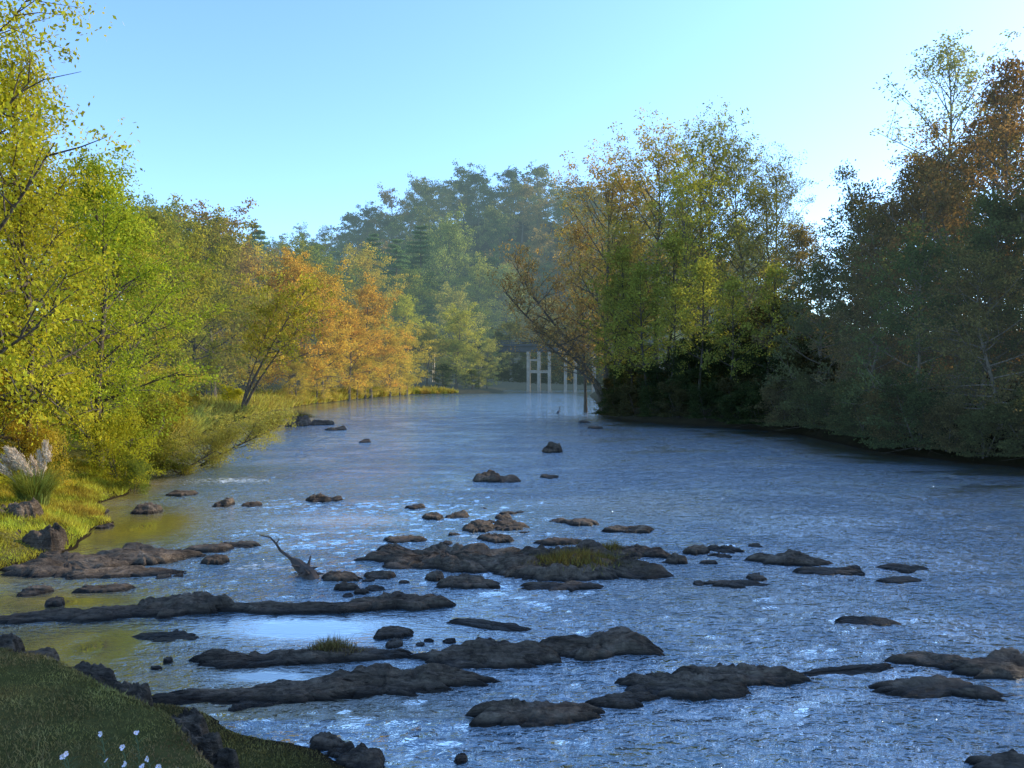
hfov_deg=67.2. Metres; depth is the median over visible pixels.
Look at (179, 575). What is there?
river stone
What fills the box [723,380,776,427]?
riverside shrub
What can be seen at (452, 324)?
valley tree
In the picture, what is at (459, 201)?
hillside tree
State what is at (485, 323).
valley tree
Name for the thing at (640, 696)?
river rock
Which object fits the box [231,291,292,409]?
leaning tree
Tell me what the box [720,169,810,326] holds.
sycamore tree
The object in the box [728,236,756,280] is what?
hillside tree
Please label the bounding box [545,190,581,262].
hillside tree
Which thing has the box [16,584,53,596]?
river rock
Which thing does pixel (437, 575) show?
river rock
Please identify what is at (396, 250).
pine tree
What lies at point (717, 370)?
riverside shrub
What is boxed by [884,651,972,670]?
river rock
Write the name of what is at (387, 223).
hillside tree
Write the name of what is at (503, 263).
hillside tree
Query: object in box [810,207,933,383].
shaded tree
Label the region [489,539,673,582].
river rock
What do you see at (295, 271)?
autumn tree
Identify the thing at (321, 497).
river rock
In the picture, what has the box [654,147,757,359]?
sycamore tree
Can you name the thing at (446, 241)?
hillside tree
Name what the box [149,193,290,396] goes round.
autumn tree
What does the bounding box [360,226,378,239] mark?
hillside tree
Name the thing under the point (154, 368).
riverside tree
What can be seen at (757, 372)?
riverside shrub
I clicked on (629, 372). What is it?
riverside shrub
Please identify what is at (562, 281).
hillside tree
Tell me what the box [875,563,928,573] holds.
river rock
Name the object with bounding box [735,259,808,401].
slender tree
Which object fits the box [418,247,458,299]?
hillside tree
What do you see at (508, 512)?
river stone
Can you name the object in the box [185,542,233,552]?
river rock
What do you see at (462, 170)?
hillside tree
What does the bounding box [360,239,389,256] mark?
hillside tree
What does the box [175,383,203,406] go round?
riverside shrub
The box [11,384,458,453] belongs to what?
riverside grass
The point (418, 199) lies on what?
hillside tree
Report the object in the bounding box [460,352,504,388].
valley tree
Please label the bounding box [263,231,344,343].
valley tree
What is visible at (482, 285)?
valley tree
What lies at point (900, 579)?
river rock
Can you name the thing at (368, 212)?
hillside tree
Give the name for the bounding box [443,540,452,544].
river rock
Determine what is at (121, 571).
river rock
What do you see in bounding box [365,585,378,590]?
river stone
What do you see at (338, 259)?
hillside tree
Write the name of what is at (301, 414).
grass tuft
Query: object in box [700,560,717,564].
river stone
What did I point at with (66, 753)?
cosmos flower
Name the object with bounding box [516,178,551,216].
hillside tree
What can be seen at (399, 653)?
river rock
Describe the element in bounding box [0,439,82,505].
pampas grass
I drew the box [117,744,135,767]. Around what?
cosmos flower
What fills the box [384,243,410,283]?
hillside tree
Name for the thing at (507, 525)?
river rock
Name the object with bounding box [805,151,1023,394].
shaded tree
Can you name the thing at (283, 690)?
river rock
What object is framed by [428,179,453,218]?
hillside tree
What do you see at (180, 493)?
river rock
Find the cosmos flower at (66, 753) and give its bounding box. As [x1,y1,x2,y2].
[62,751,80,767]
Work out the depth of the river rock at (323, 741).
9.26 m
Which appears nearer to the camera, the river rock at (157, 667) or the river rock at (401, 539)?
the river rock at (157, 667)
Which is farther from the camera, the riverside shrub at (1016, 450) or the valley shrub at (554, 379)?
the valley shrub at (554, 379)
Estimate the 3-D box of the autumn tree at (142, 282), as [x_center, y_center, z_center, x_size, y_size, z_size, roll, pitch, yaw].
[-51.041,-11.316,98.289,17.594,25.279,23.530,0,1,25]
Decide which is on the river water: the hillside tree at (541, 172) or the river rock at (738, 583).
the river rock at (738, 583)
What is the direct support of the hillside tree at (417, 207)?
on the ground at (152, 734)
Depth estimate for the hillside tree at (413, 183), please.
353.11 m
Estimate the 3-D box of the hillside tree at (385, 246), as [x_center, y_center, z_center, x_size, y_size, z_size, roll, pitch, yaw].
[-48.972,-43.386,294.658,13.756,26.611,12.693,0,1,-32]
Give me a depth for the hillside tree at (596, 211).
357.65 m
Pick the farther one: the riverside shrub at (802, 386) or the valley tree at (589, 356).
the valley tree at (589, 356)
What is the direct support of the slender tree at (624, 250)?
on the ground at (152, 734)
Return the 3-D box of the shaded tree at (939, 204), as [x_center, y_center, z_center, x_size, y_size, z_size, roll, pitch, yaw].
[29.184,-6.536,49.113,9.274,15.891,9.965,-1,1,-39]
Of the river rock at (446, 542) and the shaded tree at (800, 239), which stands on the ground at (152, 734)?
the shaded tree at (800, 239)
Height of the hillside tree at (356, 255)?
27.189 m
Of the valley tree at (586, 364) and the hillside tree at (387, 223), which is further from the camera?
the hillside tree at (387, 223)
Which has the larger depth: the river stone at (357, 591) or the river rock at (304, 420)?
the river rock at (304, 420)
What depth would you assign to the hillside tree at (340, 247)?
333.24 m
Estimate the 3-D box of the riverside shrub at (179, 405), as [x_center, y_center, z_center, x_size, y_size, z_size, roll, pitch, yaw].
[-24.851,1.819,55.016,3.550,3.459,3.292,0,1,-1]
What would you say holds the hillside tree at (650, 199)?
on the ground at (152, 734)
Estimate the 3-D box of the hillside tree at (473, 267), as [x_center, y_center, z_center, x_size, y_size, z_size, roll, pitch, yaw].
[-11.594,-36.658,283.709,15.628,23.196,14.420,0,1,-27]
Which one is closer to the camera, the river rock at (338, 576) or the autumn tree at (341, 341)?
the river rock at (338, 576)
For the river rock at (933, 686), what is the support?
on the river water
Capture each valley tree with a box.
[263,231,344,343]
[333,242,419,337]
[376,265,444,360]
[377,293,449,373]
[398,203,490,339]
[407,323,457,387]
[416,281,490,377]
[420,302,485,387]
[426,338,476,388]
[429,363,457,386]
[441,251,520,354]
[453,302,508,375]
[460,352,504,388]
[460,368,490,388]
[468,261,552,358]
[468,338,510,388]
[479,332,518,374]
[486,318,536,374]
[506,306,543,365]
[513,352,543,377]
[521,337,560,377]
[529,298,575,371]
[531,324,578,374]
[551,356,572,382]
[559,279,602,359]
[561,342,591,383]
[567,332,608,374]
[644,274,689,367]
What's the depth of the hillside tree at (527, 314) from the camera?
265.70 m
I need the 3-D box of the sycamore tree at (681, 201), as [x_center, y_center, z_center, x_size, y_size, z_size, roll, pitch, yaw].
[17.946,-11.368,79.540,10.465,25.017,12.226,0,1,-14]
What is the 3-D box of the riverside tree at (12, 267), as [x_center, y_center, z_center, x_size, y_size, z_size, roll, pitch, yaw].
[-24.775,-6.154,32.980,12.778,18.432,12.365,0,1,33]
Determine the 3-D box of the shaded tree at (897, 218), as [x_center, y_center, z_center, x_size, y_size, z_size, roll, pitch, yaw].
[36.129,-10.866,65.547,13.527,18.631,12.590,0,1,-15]
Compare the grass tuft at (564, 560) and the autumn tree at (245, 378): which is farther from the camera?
the autumn tree at (245, 378)
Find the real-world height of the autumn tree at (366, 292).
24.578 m
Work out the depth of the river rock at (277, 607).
14.61 m
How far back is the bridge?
203.95 m
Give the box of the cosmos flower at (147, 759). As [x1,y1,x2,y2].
[143,756,160,767]
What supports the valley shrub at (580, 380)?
on the ground at (152, 734)
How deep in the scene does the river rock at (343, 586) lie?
16.06 m
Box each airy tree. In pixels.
[869,26,1023,229]
[969,54,1023,195]
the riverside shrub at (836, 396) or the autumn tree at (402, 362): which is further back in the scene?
the autumn tree at (402, 362)
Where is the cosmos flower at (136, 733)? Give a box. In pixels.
[130,731,149,767]
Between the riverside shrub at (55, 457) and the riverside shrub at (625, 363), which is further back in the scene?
the riverside shrub at (625, 363)
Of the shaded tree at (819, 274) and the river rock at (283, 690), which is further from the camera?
the shaded tree at (819, 274)
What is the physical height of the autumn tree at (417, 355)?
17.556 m
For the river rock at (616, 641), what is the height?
0.450 m
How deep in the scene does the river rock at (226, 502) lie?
26.52 m
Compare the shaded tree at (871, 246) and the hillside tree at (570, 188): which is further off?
the hillside tree at (570, 188)
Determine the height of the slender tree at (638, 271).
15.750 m
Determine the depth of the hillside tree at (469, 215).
324.77 m
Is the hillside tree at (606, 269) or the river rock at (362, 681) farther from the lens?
the hillside tree at (606, 269)
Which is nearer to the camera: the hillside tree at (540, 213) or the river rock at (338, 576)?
the river rock at (338, 576)
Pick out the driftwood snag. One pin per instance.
(304, 570)
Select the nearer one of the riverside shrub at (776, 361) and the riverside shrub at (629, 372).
the riverside shrub at (776, 361)
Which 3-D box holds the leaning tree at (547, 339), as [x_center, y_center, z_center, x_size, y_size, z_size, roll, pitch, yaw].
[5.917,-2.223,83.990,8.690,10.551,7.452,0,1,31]
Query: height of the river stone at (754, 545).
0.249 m
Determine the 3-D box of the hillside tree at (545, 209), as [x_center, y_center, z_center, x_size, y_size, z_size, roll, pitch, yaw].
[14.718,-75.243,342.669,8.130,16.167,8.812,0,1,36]
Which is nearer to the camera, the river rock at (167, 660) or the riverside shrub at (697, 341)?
the river rock at (167, 660)
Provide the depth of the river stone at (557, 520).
23.57 m
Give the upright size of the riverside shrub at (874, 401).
3.747 m
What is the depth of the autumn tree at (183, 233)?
84.09 m
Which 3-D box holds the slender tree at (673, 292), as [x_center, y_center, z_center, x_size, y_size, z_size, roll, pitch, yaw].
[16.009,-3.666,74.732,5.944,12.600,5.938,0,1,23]
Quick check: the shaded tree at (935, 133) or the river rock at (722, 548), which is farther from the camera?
the shaded tree at (935, 133)
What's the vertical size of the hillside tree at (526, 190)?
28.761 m
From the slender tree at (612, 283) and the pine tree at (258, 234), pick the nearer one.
the slender tree at (612, 283)
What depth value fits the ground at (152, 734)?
9.15 m
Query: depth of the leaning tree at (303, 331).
82.94 m
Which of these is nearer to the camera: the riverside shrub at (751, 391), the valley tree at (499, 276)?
the riverside shrub at (751, 391)
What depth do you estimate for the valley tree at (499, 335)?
249.97 m
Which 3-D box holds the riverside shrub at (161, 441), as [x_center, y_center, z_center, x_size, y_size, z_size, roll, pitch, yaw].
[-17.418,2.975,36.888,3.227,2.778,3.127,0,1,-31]
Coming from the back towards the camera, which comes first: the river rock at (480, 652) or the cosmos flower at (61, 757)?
the river rock at (480, 652)
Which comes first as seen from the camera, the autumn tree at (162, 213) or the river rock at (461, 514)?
the river rock at (461, 514)
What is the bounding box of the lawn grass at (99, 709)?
[0,646,343,767]
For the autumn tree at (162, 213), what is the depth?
149.37 m
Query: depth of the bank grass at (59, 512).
23.68 m
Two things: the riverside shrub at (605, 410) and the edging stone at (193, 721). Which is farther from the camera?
the riverside shrub at (605, 410)
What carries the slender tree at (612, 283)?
on the ground at (152, 734)
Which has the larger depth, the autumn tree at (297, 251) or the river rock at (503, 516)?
the autumn tree at (297, 251)
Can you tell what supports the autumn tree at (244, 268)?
on the ground at (152, 734)
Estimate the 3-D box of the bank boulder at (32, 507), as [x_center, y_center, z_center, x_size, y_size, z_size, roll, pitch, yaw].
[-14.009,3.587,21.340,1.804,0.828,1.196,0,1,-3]
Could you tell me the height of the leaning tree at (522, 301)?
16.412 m
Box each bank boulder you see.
[0,497,43,519]
[22,522,69,552]
[37,551,60,558]
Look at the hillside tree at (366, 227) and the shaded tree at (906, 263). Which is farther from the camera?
the hillside tree at (366, 227)
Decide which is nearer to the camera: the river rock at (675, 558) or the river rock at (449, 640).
the river rock at (449, 640)
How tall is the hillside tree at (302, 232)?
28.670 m
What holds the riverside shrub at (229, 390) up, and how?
on the ground at (152, 734)
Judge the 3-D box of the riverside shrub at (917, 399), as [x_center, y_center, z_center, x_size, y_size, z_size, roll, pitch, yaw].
[22.285,1.623,43.179,5.444,4.612,5.048,0,1,18]
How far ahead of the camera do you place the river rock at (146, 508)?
25.18 m
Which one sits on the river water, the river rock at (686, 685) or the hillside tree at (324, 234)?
the river rock at (686, 685)
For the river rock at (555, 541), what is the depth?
20.43 m
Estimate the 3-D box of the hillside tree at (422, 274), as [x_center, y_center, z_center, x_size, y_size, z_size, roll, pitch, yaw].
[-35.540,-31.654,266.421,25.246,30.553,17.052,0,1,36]
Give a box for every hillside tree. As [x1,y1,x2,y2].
[268,232,294,251]
[289,222,309,248]
[312,225,337,262]
[317,239,331,258]
[326,240,352,267]
[327,212,375,265]
[328,245,355,298]
[332,230,367,264]
[337,242,386,293]
[348,200,386,250]
[349,207,387,245]
[354,218,381,249]
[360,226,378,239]
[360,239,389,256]
[362,182,416,248]
[375,214,409,253]
[375,238,395,274]
[380,212,409,262]
[382,235,427,290]
[382,247,446,319]
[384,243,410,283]
[396,171,445,224]
[398,197,436,260]
[399,211,413,235]
[401,179,446,236]
[401,189,423,236]
[403,206,441,249]
[404,176,434,217]
[414,225,459,278]
[415,229,480,285]
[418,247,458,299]
[422,278,447,322]
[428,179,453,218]
[437,177,477,218]
[438,188,463,224]
[447,158,484,225]
[447,167,507,228]
[454,197,476,232]
[455,231,481,276]
[456,204,488,249]
[464,245,503,309]
[464,254,489,301]
[470,205,521,264]
[477,190,498,214]
[477,190,509,220]
[481,250,497,297]
[484,214,519,267]
[489,242,514,268]
[490,177,544,235]
[490,258,539,317]
[492,166,531,213]
[492,178,556,242]
[499,247,555,297]
[502,179,521,215]
[503,227,564,295]
[504,302,544,341]
[513,162,562,215]
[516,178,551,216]
[523,200,551,255]
[524,237,555,273]
[525,196,553,235]
[532,262,557,300]
[540,198,554,227]
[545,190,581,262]
[550,197,586,224]
[552,183,567,225]
[553,224,583,270]
[554,181,603,248]
[556,173,586,225]
[559,247,586,296]
[562,243,602,299]
[574,182,616,250]
[574,192,615,240]
[582,222,613,268]
[586,250,619,281]
[629,196,670,243]
[635,182,657,222]
[638,237,665,282]
[643,227,678,279]
[643,277,713,355]
[649,206,697,257]
[714,261,757,308]
[721,242,777,294]
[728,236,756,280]
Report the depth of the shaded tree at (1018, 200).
43.62 m
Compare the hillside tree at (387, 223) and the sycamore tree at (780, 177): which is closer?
the sycamore tree at (780, 177)
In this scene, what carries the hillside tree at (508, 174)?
on the ground at (152, 734)
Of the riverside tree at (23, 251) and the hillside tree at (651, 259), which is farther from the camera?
the hillside tree at (651, 259)
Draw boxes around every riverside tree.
[0,0,138,434]
[0,30,145,471]
[0,91,132,436]
[0,139,223,468]
[31,201,231,453]
[45,212,218,420]
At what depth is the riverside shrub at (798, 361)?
61.90 m
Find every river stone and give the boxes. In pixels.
[156,573,171,578]
[173,573,183,576]
[343,593,352,597]
[354,588,368,594]
[361,578,374,581]
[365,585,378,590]
[385,638,403,648]
[399,580,409,583]
[416,642,424,646]
[499,511,517,514]
[549,518,564,522]
[693,580,703,585]
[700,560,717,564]
[716,553,731,557]
[746,572,766,580]
[748,543,761,547]
[847,565,860,569]
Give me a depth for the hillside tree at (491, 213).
313.80 m
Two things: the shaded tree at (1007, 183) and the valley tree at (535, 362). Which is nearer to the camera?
the shaded tree at (1007, 183)
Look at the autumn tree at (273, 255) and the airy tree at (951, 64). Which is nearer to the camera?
the airy tree at (951, 64)
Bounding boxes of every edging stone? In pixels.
[0,633,24,651]
[13,647,59,660]
[71,660,120,689]
[112,681,153,707]
[169,707,208,737]
[187,732,222,762]
[209,747,239,767]
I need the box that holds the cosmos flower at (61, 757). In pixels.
[58,754,77,767]
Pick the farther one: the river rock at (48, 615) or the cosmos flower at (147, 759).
the river rock at (48, 615)
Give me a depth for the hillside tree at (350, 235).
340.67 m
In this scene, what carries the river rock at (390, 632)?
on the river water
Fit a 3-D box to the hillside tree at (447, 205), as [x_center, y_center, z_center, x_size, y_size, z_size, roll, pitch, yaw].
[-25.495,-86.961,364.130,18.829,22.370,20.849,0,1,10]
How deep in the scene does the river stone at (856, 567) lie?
17.82 m
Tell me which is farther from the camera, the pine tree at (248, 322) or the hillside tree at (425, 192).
the hillside tree at (425, 192)
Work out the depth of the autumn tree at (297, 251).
144.12 m
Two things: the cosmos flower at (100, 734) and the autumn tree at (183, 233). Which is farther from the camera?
the autumn tree at (183, 233)
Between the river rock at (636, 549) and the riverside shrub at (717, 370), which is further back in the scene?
the riverside shrub at (717, 370)
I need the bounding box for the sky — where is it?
[0,0,1023,334]
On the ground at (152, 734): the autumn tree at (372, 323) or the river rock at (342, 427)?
the autumn tree at (372, 323)
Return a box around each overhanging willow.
[147,416,252,474]
[148,397,303,467]
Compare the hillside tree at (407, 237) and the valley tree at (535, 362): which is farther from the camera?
the hillside tree at (407, 237)
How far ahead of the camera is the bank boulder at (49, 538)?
19.30 m
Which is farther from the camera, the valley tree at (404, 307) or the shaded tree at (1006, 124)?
the valley tree at (404, 307)
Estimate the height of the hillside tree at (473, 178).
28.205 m
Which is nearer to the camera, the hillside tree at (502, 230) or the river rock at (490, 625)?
the river rock at (490, 625)
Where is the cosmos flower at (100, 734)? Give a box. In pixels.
[96,731,112,767]
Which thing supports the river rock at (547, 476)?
on the river water
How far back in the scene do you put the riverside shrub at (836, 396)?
50.31 m
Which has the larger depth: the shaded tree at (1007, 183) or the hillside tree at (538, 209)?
the hillside tree at (538, 209)
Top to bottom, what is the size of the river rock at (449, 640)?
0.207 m
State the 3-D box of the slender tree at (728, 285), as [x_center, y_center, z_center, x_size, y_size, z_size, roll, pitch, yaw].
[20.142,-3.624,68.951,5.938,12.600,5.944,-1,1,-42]
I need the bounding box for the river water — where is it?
[0,389,1023,767]
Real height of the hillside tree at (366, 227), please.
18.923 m
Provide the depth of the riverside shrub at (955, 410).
40.73 m
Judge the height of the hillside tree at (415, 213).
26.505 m
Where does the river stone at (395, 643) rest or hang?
on the river water
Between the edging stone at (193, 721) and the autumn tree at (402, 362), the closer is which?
the edging stone at (193, 721)
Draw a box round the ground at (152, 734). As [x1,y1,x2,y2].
[0,214,1023,767]
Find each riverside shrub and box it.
[0,328,84,470]
[0,408,76,486]
[0,439,15,485]
[75,402,165,484]
[110,394,195,472]
[111,452,158,493]
[138,389,198,440]
[140,419,183,464]
[151,390,193,418]
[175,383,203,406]
[218,383,244,401]
[589,388,614,415]
[593,369,634,403]
[595,386,635,416]
[602,346,664,397]
[606,365,643,406]
[615,360,668,404]
[633,351,702,403]
[649,341,731,408]
[675,313,751,389]
[708,331,789,399]
[714,366,765,412]
[714,387,756,424]
[716,289,834,389]
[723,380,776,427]
[739,337,845,414]
[744,374,803,426]
[751,332,832,404]
[760,366,837,431]
[799,378,861,433]
[820,365,904,436]
[828,391,887,440]
[850,382,926,440]
[853,372,960,454]
[912,396,993,452]
[953,395,1022,458]
[988,387,1023,460]
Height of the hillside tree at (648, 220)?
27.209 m
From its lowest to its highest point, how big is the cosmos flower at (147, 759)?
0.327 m
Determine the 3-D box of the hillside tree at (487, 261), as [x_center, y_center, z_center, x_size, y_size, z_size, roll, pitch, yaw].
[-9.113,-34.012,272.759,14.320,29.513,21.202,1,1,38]
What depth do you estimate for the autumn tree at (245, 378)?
107.39 m
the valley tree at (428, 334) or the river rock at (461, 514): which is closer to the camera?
the river rock at (461, 514)
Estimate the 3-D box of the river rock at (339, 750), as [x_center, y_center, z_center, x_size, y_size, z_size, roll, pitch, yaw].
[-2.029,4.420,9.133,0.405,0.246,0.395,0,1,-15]
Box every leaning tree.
[227,267,335,407]
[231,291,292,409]
[239,294,343,408]
[477,267,607,407]
[493,239,603,410]
[516,315,611,407]
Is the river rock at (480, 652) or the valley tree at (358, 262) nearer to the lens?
the river rock at (480, 652)
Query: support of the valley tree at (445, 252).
on the ground at (152, 734)
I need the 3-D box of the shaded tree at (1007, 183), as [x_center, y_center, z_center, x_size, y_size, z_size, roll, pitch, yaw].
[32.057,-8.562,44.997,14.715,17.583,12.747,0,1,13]
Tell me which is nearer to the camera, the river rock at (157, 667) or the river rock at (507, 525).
the river rock at (157, 667)
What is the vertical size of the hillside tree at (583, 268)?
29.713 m
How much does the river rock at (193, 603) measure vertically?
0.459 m
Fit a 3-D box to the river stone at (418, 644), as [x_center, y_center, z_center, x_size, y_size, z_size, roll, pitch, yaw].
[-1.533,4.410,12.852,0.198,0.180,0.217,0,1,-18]
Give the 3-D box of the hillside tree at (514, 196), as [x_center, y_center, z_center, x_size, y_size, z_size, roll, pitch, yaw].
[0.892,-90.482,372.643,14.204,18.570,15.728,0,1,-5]
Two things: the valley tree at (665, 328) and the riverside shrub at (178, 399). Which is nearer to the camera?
the riverside shrub at (178, 399)
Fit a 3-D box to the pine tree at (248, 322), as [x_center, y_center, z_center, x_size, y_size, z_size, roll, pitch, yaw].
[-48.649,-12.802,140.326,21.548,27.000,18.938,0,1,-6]
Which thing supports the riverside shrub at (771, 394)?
on the ground at (152, 734)
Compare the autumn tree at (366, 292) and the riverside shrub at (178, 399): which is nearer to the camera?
the riverside shrub at (178, 399)
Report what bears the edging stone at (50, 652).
on the ground at (152, 734)
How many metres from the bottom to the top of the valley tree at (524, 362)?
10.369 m
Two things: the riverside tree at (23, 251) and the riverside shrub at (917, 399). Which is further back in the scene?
the riverside shrub at (917, 399)
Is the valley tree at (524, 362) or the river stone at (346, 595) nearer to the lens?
the river stone at (346, 595)
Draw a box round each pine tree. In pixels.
[196,240,289,384]
[217,221,296,348]
[342,233,406,338]
[366,236,437,343]
[387,222,452,333]
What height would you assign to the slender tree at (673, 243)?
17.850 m
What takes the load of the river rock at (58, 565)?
on the river water
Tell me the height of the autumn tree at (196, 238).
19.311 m
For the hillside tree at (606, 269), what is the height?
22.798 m
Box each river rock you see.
[0,551,129,579]
[0,607,82,624]
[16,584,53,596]
[44,596,64,607]
[55,605,158,622]
[60,565,186,579]
[71,583,135,592]
[83,542,205,565]
[94,523,113,528]
[130,502,163,514]
[132,630,198,641]
[137,591,233,618]
[150,665,161,669]
[152,684,339,711]
[163,656,172,663]
[166,490,197,496]
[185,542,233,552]
[188,648,387,668]
[200,555,229,564]
[212,497,234,506]
[217,600,366,613]
[221,677,351,703]
[223,540,260,547]
[241,501,262,506]
[285,415,310,426]
[305,493,331,502]
[308,419,334,425]
[309,663,500,699]
[309,731,344,750]
[321,570,362,581]
[325,425,346,430]
[327,741,354,758]
[328,647,412,661]
[329,496,342,501]
[329,591,455,613]
[334,581,358,590]
[335,742,384,767]
[355,542,522,573]
[359,438,370,442]
[364,570,395,578]
[373,625,413,639]
[382,562,431,569]
[383,534,426,542]
[405,503,425,509]
[408,637,562,668]
[422,512,443,520]
[424,570,443,581]
[424,638,433,641]
[424,684,436,690]
[435,573,500,588]
[442,638,455,643]
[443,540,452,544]
[445,510,468,518]
[446,618,531,631]
[454,752,467,764]
[462,519,495,532]
[465,698,605,727]
[472,470,500,481]
[477,533,513,543]
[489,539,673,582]
[494,519,529,530]
[495,513,511,519]
[499,474,520,482]
[520,580,603,591]
[533,537,581,545]
[539,474,558,478]
[539,626,664,660]
[542,441,562,452]
[560,517,599,525]
[585,691,659,706]
[588,425,602,428]
[602,525,653,532]
[606,693,643,709]
[608,543,670,558]
[615,671,751,701]
[665,552,687,564]
[672,662,810,686]
[682,544,709,555]
[699,579,770,588]
[707,544,743,553]
[743,549,832,566]
[792,566,865,575]
[801,663,893,676]
[834,615,900,626]
[868,674,1016,701]
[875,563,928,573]
[875,576,922,583]
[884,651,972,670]
[946,647,1023,679]
[964,749,1023,767]
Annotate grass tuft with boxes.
[284,408,322,417]
[301,633,365,654]
[515,544,647,574]
[601,538,625,551]
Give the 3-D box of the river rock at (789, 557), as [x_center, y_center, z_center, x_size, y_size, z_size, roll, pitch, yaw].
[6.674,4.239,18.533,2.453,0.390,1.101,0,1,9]
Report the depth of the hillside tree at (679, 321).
273.98 m
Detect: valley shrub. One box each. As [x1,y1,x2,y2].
[482,358,498,378]
[493,364,512,381]
[507,361,535,382]
[531,368,552,383]
[541,359,571,383]
[559,369,578,383]
[568,361,602,385]
[596,365,609,385]
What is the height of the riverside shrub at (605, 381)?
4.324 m
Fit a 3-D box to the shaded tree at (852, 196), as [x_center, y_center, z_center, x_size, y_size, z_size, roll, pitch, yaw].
[28.902,-8.680,64.185,11.393,19.179,10.604,0,1,-12]
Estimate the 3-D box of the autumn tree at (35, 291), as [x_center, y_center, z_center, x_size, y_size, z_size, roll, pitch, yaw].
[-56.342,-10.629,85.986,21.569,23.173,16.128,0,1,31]
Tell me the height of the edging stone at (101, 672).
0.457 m
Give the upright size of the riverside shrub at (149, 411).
3.747 m
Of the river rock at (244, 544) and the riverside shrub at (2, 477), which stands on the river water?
the river rock at (244, 544)
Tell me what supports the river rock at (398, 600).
on the river water
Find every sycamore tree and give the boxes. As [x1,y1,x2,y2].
[541,201,613,411]
[544,134,673,407]
[553,156,686,358]
[579,206,657,383]
[596,107,742,364]
[640,148,751,339]
[641,95,778,324]
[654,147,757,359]
[682,118,791,324]
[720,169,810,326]
[723,141,836,317]
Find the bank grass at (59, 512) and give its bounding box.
[0,458,148,568]
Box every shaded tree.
[726,222,867,380]
[755,239,894,417]
[765,204,955,374]
[785,159,934,374]
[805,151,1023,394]
[805,251,957,418]
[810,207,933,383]
[833,211,1023,426]
[844,156,977,359]
[850,113,1003,378]
[880,53,1023,376]
[880,162,1023,400]
[884,117,1023,360]
[885,233,1023,436]
[899,185,1023,408]
[931,141,1023,380]
[969,166,1023,386]
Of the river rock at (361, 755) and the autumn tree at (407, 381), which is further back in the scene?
the autumn tree at (407, 381)
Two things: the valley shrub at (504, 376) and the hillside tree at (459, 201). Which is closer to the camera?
the valley shrub at (504, 376)
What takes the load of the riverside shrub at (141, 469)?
on the ground at (152, 734)
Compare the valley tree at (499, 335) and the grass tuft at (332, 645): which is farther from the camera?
the valley tree at (499, 335)
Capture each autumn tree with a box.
[0,172,156,403]
[1,182,166,403]
[1,188,73,386]
[48,200,216,379]
[87,200,262,398]
[110,192,235,373]
[111,211,260,394]
[133,199,216,313]
[134,220,265,393]
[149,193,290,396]
[159,197,267,393]
[198,232,279,388]
[203,277,300,392]
[215,246,315,375]
[236,246,365,394]
[243,239,369,388]
[262,257,371,398]
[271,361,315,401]
[296,247,372,381]
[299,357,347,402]
[312,305,397,399]
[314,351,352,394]
[328,272,414,397]
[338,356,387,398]
[342,308,410,386]
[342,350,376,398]
[364,326,417,396]
[382,319,440,394]
[382,349,425,395]
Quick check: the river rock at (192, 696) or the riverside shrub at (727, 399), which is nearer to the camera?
the river rock at (192, 696)
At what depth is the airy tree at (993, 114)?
67.31 m
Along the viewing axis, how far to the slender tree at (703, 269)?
71.42 m
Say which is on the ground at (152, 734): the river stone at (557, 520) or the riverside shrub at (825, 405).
the riverside shrub at (825, 405)
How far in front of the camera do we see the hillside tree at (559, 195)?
372.78 m
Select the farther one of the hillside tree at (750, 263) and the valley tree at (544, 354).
the hillside tree at (750, 263)
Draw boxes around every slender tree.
[576,270,640,407]
[582,242,660,368]
[590,285,657,388]
[601,257,671,405]
[635,230,716,373]
[646,281,706,408]
[669,255,742,409]
[703,273,779,389]
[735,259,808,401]
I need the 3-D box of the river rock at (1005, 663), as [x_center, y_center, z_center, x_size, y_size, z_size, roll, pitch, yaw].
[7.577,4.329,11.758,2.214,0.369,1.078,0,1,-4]
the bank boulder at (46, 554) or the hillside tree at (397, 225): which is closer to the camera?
the bank boulder at (46, 554)
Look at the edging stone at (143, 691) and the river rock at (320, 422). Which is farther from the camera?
the river rock at (320, 422)
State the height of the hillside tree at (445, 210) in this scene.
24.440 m
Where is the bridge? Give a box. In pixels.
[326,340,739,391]
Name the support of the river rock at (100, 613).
on the river water
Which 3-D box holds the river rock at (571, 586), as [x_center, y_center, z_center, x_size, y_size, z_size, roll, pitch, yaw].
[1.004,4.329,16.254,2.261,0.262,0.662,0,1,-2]
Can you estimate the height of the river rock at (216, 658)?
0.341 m
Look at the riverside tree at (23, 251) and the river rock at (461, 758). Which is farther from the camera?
the riverside tree at (23, 251)
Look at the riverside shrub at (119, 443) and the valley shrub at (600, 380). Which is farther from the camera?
the valley shrub at (600, 380)
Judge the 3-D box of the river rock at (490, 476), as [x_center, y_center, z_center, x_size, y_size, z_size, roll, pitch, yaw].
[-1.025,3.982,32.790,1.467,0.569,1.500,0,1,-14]
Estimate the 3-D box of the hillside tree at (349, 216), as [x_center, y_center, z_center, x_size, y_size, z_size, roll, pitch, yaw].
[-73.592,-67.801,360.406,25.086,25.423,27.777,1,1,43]
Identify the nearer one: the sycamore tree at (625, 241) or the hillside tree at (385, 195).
the sycamore tree at (625, 241)
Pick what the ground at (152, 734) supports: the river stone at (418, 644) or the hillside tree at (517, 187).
the hillside tree at (517, 187)
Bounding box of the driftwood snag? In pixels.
[260,535,323,579]
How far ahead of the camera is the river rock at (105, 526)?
22.63 m
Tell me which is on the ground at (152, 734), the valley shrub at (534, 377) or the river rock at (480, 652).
the valley shrub at (534, 377)
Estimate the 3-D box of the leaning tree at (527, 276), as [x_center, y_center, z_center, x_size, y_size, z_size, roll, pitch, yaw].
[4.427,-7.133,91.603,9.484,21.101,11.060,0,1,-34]

